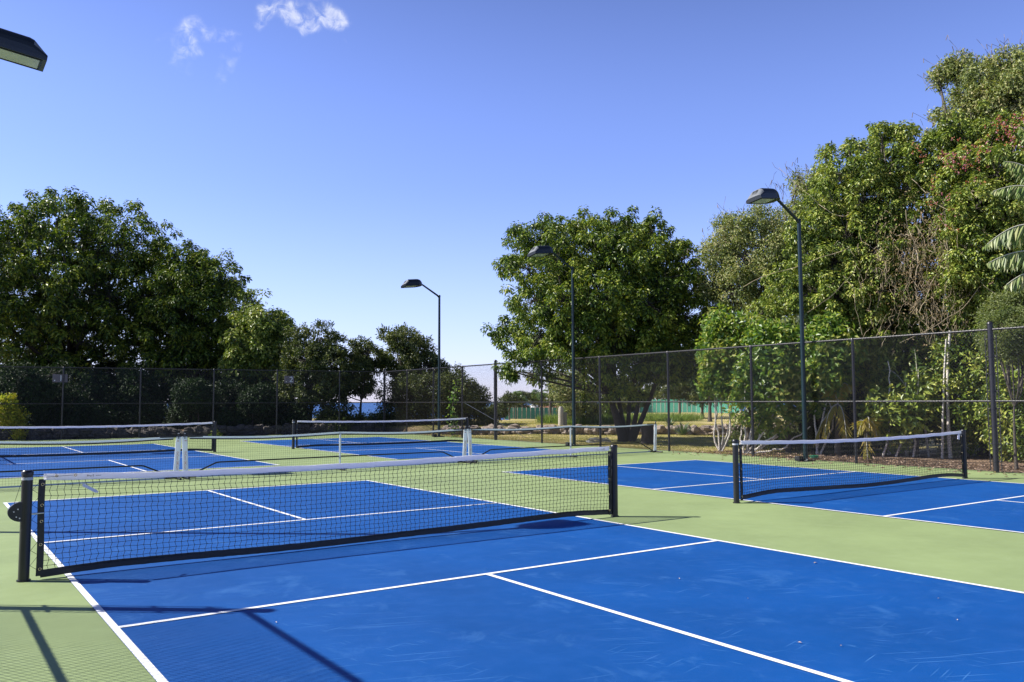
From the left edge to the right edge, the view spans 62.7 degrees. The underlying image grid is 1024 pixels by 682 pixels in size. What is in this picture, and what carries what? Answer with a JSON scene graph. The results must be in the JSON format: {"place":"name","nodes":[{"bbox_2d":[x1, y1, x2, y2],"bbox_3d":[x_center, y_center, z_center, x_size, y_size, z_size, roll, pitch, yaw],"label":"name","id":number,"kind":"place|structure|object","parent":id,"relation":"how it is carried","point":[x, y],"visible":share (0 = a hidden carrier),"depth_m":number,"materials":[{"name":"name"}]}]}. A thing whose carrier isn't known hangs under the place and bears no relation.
{"place":"outdoors","nodes":[
{"label":"outdoors","id":0,"kind":"place"},
{"bbox_2d":[0,411,1023,472],"bbox_3d":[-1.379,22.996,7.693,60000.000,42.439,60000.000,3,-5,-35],"label":"ground","id":1,"kind":"structure","parent":0,"point":[971,459],"depth_m":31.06,"materials":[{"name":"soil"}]},
{"bbox_2d":[0,393,31,430],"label":"yellow bush","id":2,"kind":"object","parent":1,"relation":"on","point":[12,413],"visible":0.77,"depth_m":34.89,"materials":[{"name":"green plant"}]},
{"bbox_2d":[6,418,29,439],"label":"bush","id":3,"kind":"object","parent":1,"relation":"on","point":[17,434],"visible":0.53,"depth_m":34.72,"materials":[{"name":"green plant"}]},
{"bbox_2d":[0,358,76,425],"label":"understorey bush","id":4,"kind":"object","parent":1,"relation":"on","point":[17,382],"visible":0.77,"depth_m":36.48,"materials":[{"name":"green plant"}]},
{"bbox_2d":[23,346,90,412],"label":"understorey bush","id":5,"kind":"object","parent":1,"relation":"on","point":[72,351],"visible":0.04,"depth_m":46.69,"materials":[{"name":"green plant"}]},
{"bbox_2d":[28,404,86,429],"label":"understorey bush","id":6,"kind":"object","parent":1,"relation":"on","point":[44,421],"visible":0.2,"depth_m":37.78,"materials":[{"name":"green plant"}]},
{"bbox_2d":[27,374,102,428],"bbox_3d":[-21.134,3.255,39.449,3.466,3.583,3.900,3,-5,-35],"label":"understorey bush","id":7,"kind":"object","parent":1,"relation":"on","point":[73,396],"visible":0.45,"depth_m":38.83,"materials":[{"name":"green plant"}]},
{"bbox_2d":[0,185,189,389],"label":"broadleaf tree","id":8,"kind":"object","parent":1,"relation":"on","point":[47,309],"visible":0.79,"depth_m":45.53,"materials":[{"name":"green plant"}]},
{"bbox_2d":[74,359,121,389],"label":"understorey bush","id":9,"kind":"object","parent":1,"relation":"on","point":[110,364],"visible":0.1,"depth_m":47.15,"materials":[{"name":"green plant"}]},
{"bbox_2d":[78,402,123,425],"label":"understorey bush","id":10,"kind":"object","parent":1,"relation":"on","point":[111,418],"visible":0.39,"depth_m":39.27,"materials":[{"name":"green plant"}]},
{"bbox_2d":[82,362,156,416],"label":"understorey bush","id":11,"kind":"object","parent":1,"relation":"on","point":[109,391],"visible":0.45,"depth_m":40.87,"materials":[{"name":"green plant"}]},
{"bbox_2d":[110,404,175,428],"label":"understorey bush","id":12,"kind":"object","parent":1,"relation":"on","point":[136,416],"visible":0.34,"depth_m":40.38,"materials":[{"name":"green plant"}]},
{"bbox_2d":[117,369,180,427],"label":"understorey bush","id":13,"kind":"object","parent":1,"relation":"on","point":[157,391],"visible":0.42,"depth_m":41.30,"materials":[{"name":"green plant"}]},
{"bbox_2d":[116,233,252,394],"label":"broadleaf tree","id":14,"kind":"object","parent":1,"relation":"on","point":[188,294],"visible":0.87,"depth_m":45.74,"materials":[{"name":"green plant"}]},
{"bbox_2d":[0,423,374,440],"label":"stone edging","id":15,"kind":"object","parent":1,"relation":"on","point":[281,430],"visible":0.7,"depth_m":37.78,"materials":[{"name":"grey stone"}]},
{"bbox_2d":[160,402,216,428],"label":"understorey bush","id":16,"kind":"object","parent":1,"relation":"on","point":[175,418],"visible":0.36,"depth_m":40.12,"materials":[{"name":"green plant"}]},
{"bbox_2d":[162,368,215,412],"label":"understorey bush","id":17,"kind":"object","parent":1,"relation":"on","point":[182,381],"visible":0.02,"depth_m":48.75,"materials":[{"name":"green plant"}]},
{"bbox_2d":[169,375,220,424],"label":"understorey bush","id":18,"kind":"object","parent":1,"relation":"on","point":[193,392],"visible":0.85,"depth_m":38.93,"materials":[{"name":"green plant"}]},
{"bbox_2d":[204,372,255,425],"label":"understorey bush","id":19,"kind":"object","parent":1,"relation":"on","point":[233,391],"visible":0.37,"depth_m":41.62,"materials":[{"name":"green plant"}]},
{"bbox_2d":[214,406,253,426],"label":"understorey bush","id":20,"kind":"object","parent":1,"relation":"on","point":[229,417],"visible":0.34,"depth_m":39.93,"materials":[{"name":"green plant"}]},
{"bbox_2d":[235,381,279,424],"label":"understorey bush","id":21,"kind":"object","parent":1,"relation":"on","point":[263,392],"visible":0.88,"depth_m":40.02,"materials":[{"name":"green plant"}]},
{"bbox_2d":[217,288,305,394],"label":"broadleaf tree","id":22,"kind":"object","parent":1,"relation":"on","point":[257,332],"visible":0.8,"depth_m":43.64,"materials":[{"name":"green plant"}]},
{"bbox_2d":[249,395,290,425],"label":"understorey bush","id":23,"kind":"object","parent":1,"relation":"on","point":[269,416],"visible":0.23,"depth_m":41.05,"materials":[{"name":"green plant"}]},
{"bbox_2d":[271,401,311,425],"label":"understorey bush","id":24,"kind":"object","parent":1,"relation":"on","point":[295,417],"visible":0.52,"depth_m":41.15,"materials":[{"name":"green plant"}]},
{"bbox_2d":[271,318,360,420],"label":"leaf tree","id":25,"kind":"object","parent":1,"relation":"on","point":[319,353],"visible":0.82,"depth_m":42.01,"materials":[{"name":"green plant"}]},
{"bbox_2d":[312,403,359,431],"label":"understorey bush","id":26,"kind":"object","parent":1,"relation":"on","point":[325,412],"visible":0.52,"depth_m":41.24,"materials":[{"name":"green plant"}]},
{"bbox_2d":[336,335,388,412],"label":"leaf tree","id":27,"kind":"object","parent":1,"relation":"on","point":[358,358],"visible":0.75,"depth_m":43.75,"materials":[{"name":"green plant"}]},
{"bbox_2d":[353,412,372,425],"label":"shrub","id":28,"kind":"object","parent":1,"relation":"on","point":[362,416],"visible":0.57,"depth_m":43.80,"materials":[{"name":"green plant"}]},
{"bbox_2d":[364,409,382,424],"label":"shrub","id":29,"kind":"object","parent":1,"relation":"on","point":[373,417],"visible":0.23,"depth_m":44.84,"materials":[{"name":"green plant"}]},
{"bbox_2d":[374,322,451,417],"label":"leaf tree","id":30,"kind":"object","parent":1,"relation":"on","point":[409,355],"visible":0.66,"depth_m":44.73,"materials":[{"name":"green plant"}]},
{"bbox_2d":[372,361,493,426],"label":"dense bush","id":31,"kind":"object","parent":1,"relation":"on","point":[421,396],"visible":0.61,"depth_m":42.50,"materials":[{"name":"green plant"}]},
{"bbox_2d":[485,406,501,422],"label":"distant tree","id":32,"kind":"object","parent":1,"relation":"on","point":[498,412],"visible":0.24,"depth_m":47.45,"materials":[{"name":"green plant"}]},
{"bbox_2d":[489,396,509,419],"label":"distant tree","id":33,"kind":"object","parent":1,"relation":"on","point":[505,412],"visible":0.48,"depth_m":59.32,"materials":[{"name":"green plant"}]},
{"bbox_2d":[500,390,518,419],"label":"distant tree","id":34,"kind":"object","parent":1,"relation":"on","point":[513,397],"visible":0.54,"depth_m":94.38,"materials":[{"name":"green plant"}]},
{"bbox_2d":[0,434,1023,681],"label":"court surface","id":35,"kind":"object","parent":1,"relation":"on","point":[54,628],"visible":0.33,"depth_m":10.21,"materials":[{"name":"green paint"}]},
{"bbox_2d":[0,28,47,71],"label":"court lamp","id":36,"kind":"object","parent":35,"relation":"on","point":[22,50],"visible":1,"depth_m":11.28,"materials":[{"name":"black metal"}]},
{"bbox_2d":[0,432,181,487],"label":"portable net","id":37,"kind":"object","parent":35,"relation":"on","point":[177,452],"visible":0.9,"depth_m":16.01,"materials":[{"name":"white fabric"}]},
{"bbox_2d":[0,421,216,457],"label":"court net","id":38,"kind":"object","parent":35,"relation":"on","point":[213,444],"visible":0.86,"depth_m":24.38,"materials":[{"name":"black fabric"}]},
{"bbox_2d":[0,444,274,477],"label":"blue court","id":39,"kind":"object","parent":35,"relation":"on","point":[82,462],"visible":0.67,"depth_m":22.25,"materials":[{"name":"paint"}]},
{"bbox_2d":[13,444,277,477],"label":"court lines","id":40,"kind":"object","parent":39,"relation":"on","point":[147,458],"visible":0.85,"depth_m":21.87,"materials":[{"name":"white paint"}]},
{"bbox_2d":[0,366,382,439],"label":"chain link fence","id":41,"kind":"object","parent":35,"relation":"on","point":[169,403],"visible":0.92,"depth_m":37.74,"materials":[{"name":"black metal"}]},
{"bbox_2d":[52,374,67,381],"bbox_3d":[-19.043,1.571,35.421,0.561,0.340,0.011,2,-5,-27],"label":"court number sign","id":42,"kind":"object","parent":41,"relation":"attached to","point":[57,376],"visible":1,"depth_m":35.41,"materials":[{"name":"white"}]},
{"bbox_2d":[284,376,293,382],"bbox_3d":[-10.546,1.830,39.797,0.452,0.350,0.011,2,-5,-27],"label":"court number sign","id":43,"kind":"object","parent":41,"relation":"attached to","point":[291,378],"visible":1,"depth_m":39.80,"materials":[{"name":"white"}]},
{"bbox_2d":[7,445,618,582],"bbox_3d":[-1.459,1.727,9.219,7.021,0.948,0.112,3,-5,-35],"label":"court net","id":44,"kind":"object","parent":35,"relation":"on","point":[21,512],"visible":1,"depth_m":8.53,"materials":[{"name":"black fabric"}]},
{"bbox_2d":[180,426,471,479],"bbox_3d":[-3.891,2.449,19.017,6.937,0.930,0.560,3,-5,-37],"label":"portable net","id":45,"kind":"object","parent":35,"relation":"on","point":[185,451],"visible":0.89,"depth_m":18.75,"materials":[{"name":"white fabric"}]},
{"bbox_2d":[292,417,468,448],"bbox_3d":[-4.417,3.197,29.534,6.862,0.948,0.112,3,-5,-35],"label":"court net","id":46,"kind":"object","parent":35,"relation":"on","point":[367,443],"visible":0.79,"depth_m":29.36,"materials":[{"name":"black fabric"}]},
{"bbox_2d":[243,437,552,459],"bbox_3d":[-4.415,3.666,29.500,6.100,0.001,13.410,3,-5,-35],"label":"blue court","id":47,"kind":"object","parent":35,"relation":"on","point":[384,449],"visible":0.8,"depth_m":27.95,"materials":[{"name":"paint"}]},
{"bbox_2d":[244,437,554,458],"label":"court lines","id":48,"kind":"object","parent":47,"relation":"on","point":[377,449],"visible":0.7,"depth_m":28.31,"materials":[{"name":"white paint"}]},
{"bbox_2d":[401,279,443,436],"bbox_3d":[-3.848,0.740,36.288,1.957,6.815,0.480,3,-5,-35],"label":"court lamp","id":49,"kind":"object","parent":35,"relation":"on","point":[411,283],"visible":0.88,"depth_m":36.57,"materials":[{"name":"black metal"}]},
{"bbox_2d":[4,481,1023,681],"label":"blue court","id":50,"kind":"object","parent":35,"relation":"on","point":[880,625],"visible":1,"depth_m":6.38,"materials":[{"name":"paint"}]},
{"bbox_2d":[4,480,1023,681],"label":"court lines","id":51,"kind":"object","parent":50,"relation":"on","point":[151,668],"visible":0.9,"depth_m":6.60,"materials":[{"name":"white paint"}]},
{"bbox_2d":[527,246,579,444],"bbox_3d":[1.453,0.170,28.619,1.957,6.815,0.480,3,-5,-35],"label":"court lamp","id":52,"kind":"object","parent":35,"relation":"on","point":[539,251],"visible":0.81,"depth_m":28.90,"materials":[{"name":"black metal"}]},
{"bbox_2d":[467,421,662,462],"bbox_3d":[1.616,2.726,23.154,6.837,0.930,0.560,3,-5,-37],"label":"portable net","id":53,"kind":"object","parent":35,"relation":"on","point":[654,430],"visible":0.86,"depth_m":22.94,"materials":[{"name":"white fabric"}]},
{"bbox_2d":[383,321,1023,472],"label":"chain link fence","id":54,"kind":"object","parent":35,"relation":"on","point":[993,401],"visible":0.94,"depth_m":23.12,"materials":[{"name":"black metal"}]},
{"bbox_2d":[445,379,460,436],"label":"climbing vine","id":55,"kind":"object","parent":54,"relation":"attached to","point":[451,401],"visible":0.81,"depth_m":36.10,"materials":[{"name":"green plant"}]},
{"bbox_2d":[509,460,1023,532],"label":"blue court","id":56,"kind":"object","parent":35,"relation":"on","point":[918,495],"visible":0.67,"depth_m":14.32,"materials":[{"name":"paint"}]},
{"bbox_2d":[506,460,1023,532],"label":"court lines","id":57,"kind":"object","parent":56,"relation":"on","point":[819,508],"visible":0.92,"depth_m":13.11,"materials":[{"name":"white paint"}]},
{"bbox_2d":[746,188,815,461],"bbox_3d":[6.747,-0.395,21.029,1.957,6.815,0.480,3,-5,-35],"label":"court lamp","id":58,"kind":"object","parent":35,"relation":"on","point":[764,195],"visible":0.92,"depth_m":21.33,"materials":[{"name":"black metal"}]},
{"bbox_2d":[732,429,967,503],"bbox_3d":[6.121,2.084,14.563,6.862,0.948,0.112,3,-5,-35],"label":"court net","id":59,"kind":"object","parent":35,"relation":"on","point":[737,465],"visible":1,"depth_m":14.15,"materials":[{"name":"black fabric"}]},
{"bbox_2d":[511,391,527,417],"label":"palm tree","id":60,"kind":"object","parent":1,"relation":"on","point":[519,392],"visible":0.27,"depth_m":119.48,"materials":[{"name":"green plant"}]},
{"bbox_2d":[518,390,531,407],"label":"distant tree","id":61,"kind":"object","parent":1,"relation":"on","point":[524,394],"visible":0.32,"depth_m":129.04,"materials":[{"name":"green plant"}]},
{"bbox_2d":[504,407,557,418],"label":"sheet fence","id":62,"kind":"object","parent":1,"relation":"on","point":[518,414],"visible":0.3,"depth_m":121.43,"materials":[{"name":"green metal"}]},
{"bbox_2d":[527,391,546,407],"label":"distant tree","id":63,"kind":"object","parent":1,"relation":"on","point":[536,399],"visible":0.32,"depth_m":139.04,"materials":[{"name":"green plant"}]},
{"bbox_2d":[529,389,548,406],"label":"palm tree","id":64,"kind":"object","parent":1,"relation":"on","point":[535,393],"visible":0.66,"depth_m":129.39,"materials":[{"name":"green plant"}]},
{"bbox_2d":[543,393,556,406],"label":"distant tree","id":65,"kind":"object","parent":1,"relation":"on","point":[544,399],"visible":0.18,"depth_m":133.87,"materials":[{"name":"green plant"}]},
{"bbox_2d":[558,406,566,425],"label":"stone pillar","id":66,"kind":"structure","parent":1,"relation":"on","point":[563,421],"depth_m":41.68,"materials":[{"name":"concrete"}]},
{"bbox_2d":[545,369,609,421],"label":"pale tree","id":67,"kind":"object","parent":1,"relation":"on","point":[592,410],"visible":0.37,"depth_m":42.98,"materials":[{"name":"green plant"}]},
{"bbox_2d":[480,204,717,441],"bbox_3d":[3.729,-0.839,32.977,9.432,9.683,9.312,3,-5,-35],"label":"spreading tree","id":68,"kind":"object","parent":1,"relation":"on","point":[616,303],"visible":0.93,"depth_m":30.62,"materials":[{"name":"green plant"}]},
{"bbox_2d":[587,437,610,442],"bbox_3d":[3.176,3.630,30.859,1.116,0.187,0.615,3,-5,-35],"label":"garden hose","id":69,"kind":"object","parent":1,"relation":"on","point":[595,439],"visible":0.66,"depth_m":30.68,"materials":[{"name":"grey"}]},
{"bbox_2d":[436,423,795,435],"bbox_3d":[6.902,4.141,38.730,21.180,0.718,1.097,-1,-4,4],"label":"stone edging","id":70,"kind":"object","parent":1,"relation":"on","point":[693,427],"visible":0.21,"depth_m":38.81,"materials":[{"name":"grey stone"}]},
{"bbox_2d":[620,388,647,407],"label":"distant tree","id":71,"kind":"object","parent":1,"relation":"on","point":[642,404],"visible":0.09,"depth_m":115.89,"materials":[{"name":"green plant"}]},
{"bbox_2d":[640,426,653,443],"bbox_3d":[4.911,3.402,30.444,0.525,0.676,0.540,3,-5,-35],"label":"tree stump","id":72,"kind":"object","parent":1,"relation":"on","point":[649,434],"visible":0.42,"depth_m":30.26,"materials":[{"name":"brown wood"}]},
{"bbox_2d":[643,383,661,399],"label":"distant tree","id":73,"kind":"object","parent":1,"relation":"on","point":[649,389],"visible":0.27,"depth_m":122.05,"materials":[{"name":"green plant"}]},
{"bbox_2d":[639,399,695,412],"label":"sheet fence","id":74,"kind":"object","parent":1,"relation":"on","point":[676,405],"visible":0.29,"depth_m":113.31,"materials":[{"name":"green metal"}]},
{"bbox_2d":[671,422,693,434],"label":"agave plant","id":75,"kind":"object","parent":1,"relation":"on","point":[680,429],"visible":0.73,"depth_m":37.43,"materials":[{"name":"plant"}]},
{"bbox_2d":[654,376,733,417],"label":"hillside tree","id":76,"kind":"object","parent":1,"relation":"on","point":[681,391],"visible":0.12,"depth_m":58.53,"materials":[{"name":"green plant"}]},
{"bbox_2d":[681,303,736,421],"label":"hillside tree","id":77,"kind":"object","parent":1,"relation":"on","point":[690,381],"visible":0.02,"depth_m":48.46,"materials":[{"name":"green plant"}]},
{"bbox_2d":[696,402,739,412],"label":"sheet fence","id":78,"kind":"object","parent":1,"relation":"on","point":[713,408],"visible":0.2,"depth_m":105.31,"materials":[{"name":"green metal"}]},
{"bbox_2d":[692,302,753,451],"bbox_3d":[6.696,1.062,25.863,2.244,4.676,2.175,-1,-4,15],"label":"pale stemmed shrub","id":79,"kind":"object","parent":1,"relation":"on","point":[722,328],"visible":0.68,"depth_m":25.54,"materials":[{"name":"green plant"}]},
{"bbox_2d":[735,311,758,451],"bbox_3d":[7.324,1.232,25.917,1.049,4.331,1.190,3,-5,-35],"label":"palm","id":80,"kind":"object","parent":1,"relation":"on","point":[748,428],"visible":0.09,"depth_m":25.82,"materials":[{"name":"green"}]},
{"bbox_2d":[683,157,824,422],"bbox_3d":[9.130,-1.341,30.853,5.426,10.187,5.548,3,-5,-35],"label":"acacia tree","id":81,"kind":"object","parent":1,"relation":"on","point":[727,277],"visible":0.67,"depth_m":29.70,"materials":[{"name":"green plant"}]},
{"bbox_2d":[723,423,814,450],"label":"shade hedge","id":82,"kind":"object","parent":1,"relation":"on","point":[764,435],"visible":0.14,"depth_m":26.77,"materials":[{"name":"green plant"}]},
{"bbox_2d":[720,307,820,453],"bbox_3d":[7.632,1.149,24.668,2.959,4.348,2.632,-3,-5,38],"label":"pale stemmed shrub","id":83,"kind":"object","parent":1,"relation":"on","point":[764,332],"visible":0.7,"depth_m":24.19,"materials":[{"name":"green plant"}]},
{"bbox_2d":[779,311,806,452],"bbox_3d":[8.417,1.216,24.865,1.190,4.206,1.033,3,-5,-35],"label":"palm","id":84,"kind":"object","parent":1,"relation":"on","point":[789,437],"visible":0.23,"depth_m":24.98,"materials":[{"name":"green"}]},
{"bbox_2d":[788,309,874,454],"bbox_3d":[9.069,1.156,23.948,2.422,4.190,2.324,-1,-4,13],"label":"pale stemmed shrub","id":85,"kind":"object","parent":1,"relation":"on","point":[819,331],"visible":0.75,"depth_m":23.50,"materials":[{"name":"green plant"}]},
{"bbox_2d":[793,373,872,454],"bbox_3d":[9.629,2.314,25.081,2.497,3.196,2.928,0,-4,1],"label":"shade hedge","id":86,"kind":"object","parent":1,"relation":"on","point":[811,431],"visible":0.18,"depth_m":24.41,"materials":[{"name":"green plant"}]},
{"bbox_2d":[813,383,856,455],"bbox_3d":[9.070,2.113,23.520,1.277,2.219,0.865,-2,-4,18],"label":"palm","id":87,"kind":"object","parent":1,"relation":"on","point":[837,420],"visible":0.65,"depth_m":23.48,"materials":[{"name":"green plant"}]},
{"bbox_2d":[744,120,949,450],"bbox_3d":[10.286,-1.752,26.230,6.055,10.321,5.704,-2,-4,20],"label":"tall green tree","id":88,"kind":"object","parent":1,"relation":"on","point":[847,184],"visible":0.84,"depth_m":24.55,"materials":[{"name":"green plant"}]},
{"bbox_2d":[673,449,1023,476],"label":"leaf litter","id":89,"kind":"object","parent":1,"relation":"on","point":[888,461],"visible":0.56,"depth_m":20.96,"materials":[{"name":"brown plant"}]},
{"bbox_2d":[850,417,882,459],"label":"palm","id":90,"kind":"object","parent":1,"relation":"on","point":[860,423],"visible":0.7,"depth_m":22.04,"materials":[{"name":"beige"}]},
{"bbox_2d":[843,333,941,453],"bbox_3d":[11.328,1.745,25.197,3.784,4.079,3.565,3,-5,-35],"label":"shade hedge","id":91,"kind":"object","parent":1,"relation":"on","point":[903,365],"visible":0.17,"depth_m":24.07,"materials":[{"name":"green plant"}]},
{"bbox_2d":[856,361,945,456],"bbox_3d":[10.596,1.866,23.143,2.429,2.643,2.346,3,-5,-35],"label":"pale stemmed shrub","id":92,"kind":"object","parent":1,"relation":"on","point":[895,410],"visible":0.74,"depth_m":22.73,"materials":[{"name":"green plant"}]},
{"bbox_2d":[881,347,954,456],"bbox_3d":[11.184,1.673,23.187,1.864,3.035,0.873,-2,-5,28],"label":"palm","id":93,"kind":"object","parent":1,"relation":"on","point":[893,376],"visible":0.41,"depth_m":23.29,"materials":[{"name":"green plant"}]},
{"bbox_2d":[941,339,946,458],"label":"slender tree","id":94,"kind":"object","parent":1,"relation":"on","point":[942,431],"visible":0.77,"depth_m":22.40,"materials":[{"name":"beige plant"}]},
{"bbox_2d":[946,330,952,457],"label":"slender tree","id":95,"kind":"object","parent":1,"relation":"on","point":[947,396],"visible":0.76,"depth_m":22.54,"materials":[{"name":"beige plant"}]},
{"bbox_2d":[901,312,1006,456],"bbox_3d":[12.700,1.431,23.622,3.907,4.627,3.753,3,-5,-35],"label":"tree","id":96,"kind":"object","parent":1,"relation":"on","point":[933,367],"visible":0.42,"depth_m":22.84,"materials":[{"name":"green plant"}]},
{"bbox_2d":[907,99,1023,455],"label":"flowering tree","id":97,"kind":"object","parent":1,"relation":"on","point":[969,158],"visible":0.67,"depth_m":22.49,"materials":[{"name":"green plant"}]},
{"bbox_2d":[745,155,1021,363],"bbox_3d":[10.194,-1.860,23.211,7.343,6.625,3.251,-1,-4,11],"label":"dry vine","id":98,"kind":"object","parent":97,"relation":"hanging from","point":[923,260],"visible":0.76,"depth_m":23.00,"materials":[{"name":"dry bare woody stems"},{"name":"brown twigs"}]},
{"bbox_2d":[912,30,1023,165],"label":"olive topped tree","id":99,"kind":"object","parent":1,"relation":"on","point":[997,83],"visible":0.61,"depth_m":26.38,"materials":[{"name":"green plant"}]},
{"bbox_2d":[962,346,1023,461],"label":"shade hedge","id":100,"kind":"object","parent":1,"relation":"on","point":[1006,435],"visible":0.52,"depth_m":21.14,"materials":[{"name":"green plant"}]},
{"bbox_2d":[969,288,1023,470],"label":"feathery bush","id":101,"kind":"object","parent":1,"relation":"on","point":[1009,312],"visible":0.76,"depth_m":18.38,"materials":[{"name":"green plant"}]},
{"bbox_2d":[984,127,1023,292],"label":"banana palm","id":102,"kind":"object","parent":1,"relation":"on","point":[1014,236],"visible":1,"depth_m":18.33,"materials":[{"name":"green plant"}]},
{"bbox_2d":[0,0,1023,401],"label":"sky","id":103,"kind":"structure","parent":0,"point":[344,153],"materials":[{"name":"blue"}]},
{"bbox_2d":[312,403,795,419],"bbox_3d":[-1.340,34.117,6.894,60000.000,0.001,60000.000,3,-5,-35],"label":"sea","id":104,"kind":"structure","parent":0,"point":[368,407],"depth_m":4410.34,"materials":[{"name":"blue liquid"}]},
{"bbox_2d":[535,411,704,424],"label":"tall grass","id":105,"kind":"structure","parent":0,"point":[673,417],"depth_m":45.11,"materials":[{"name":"green plant"}]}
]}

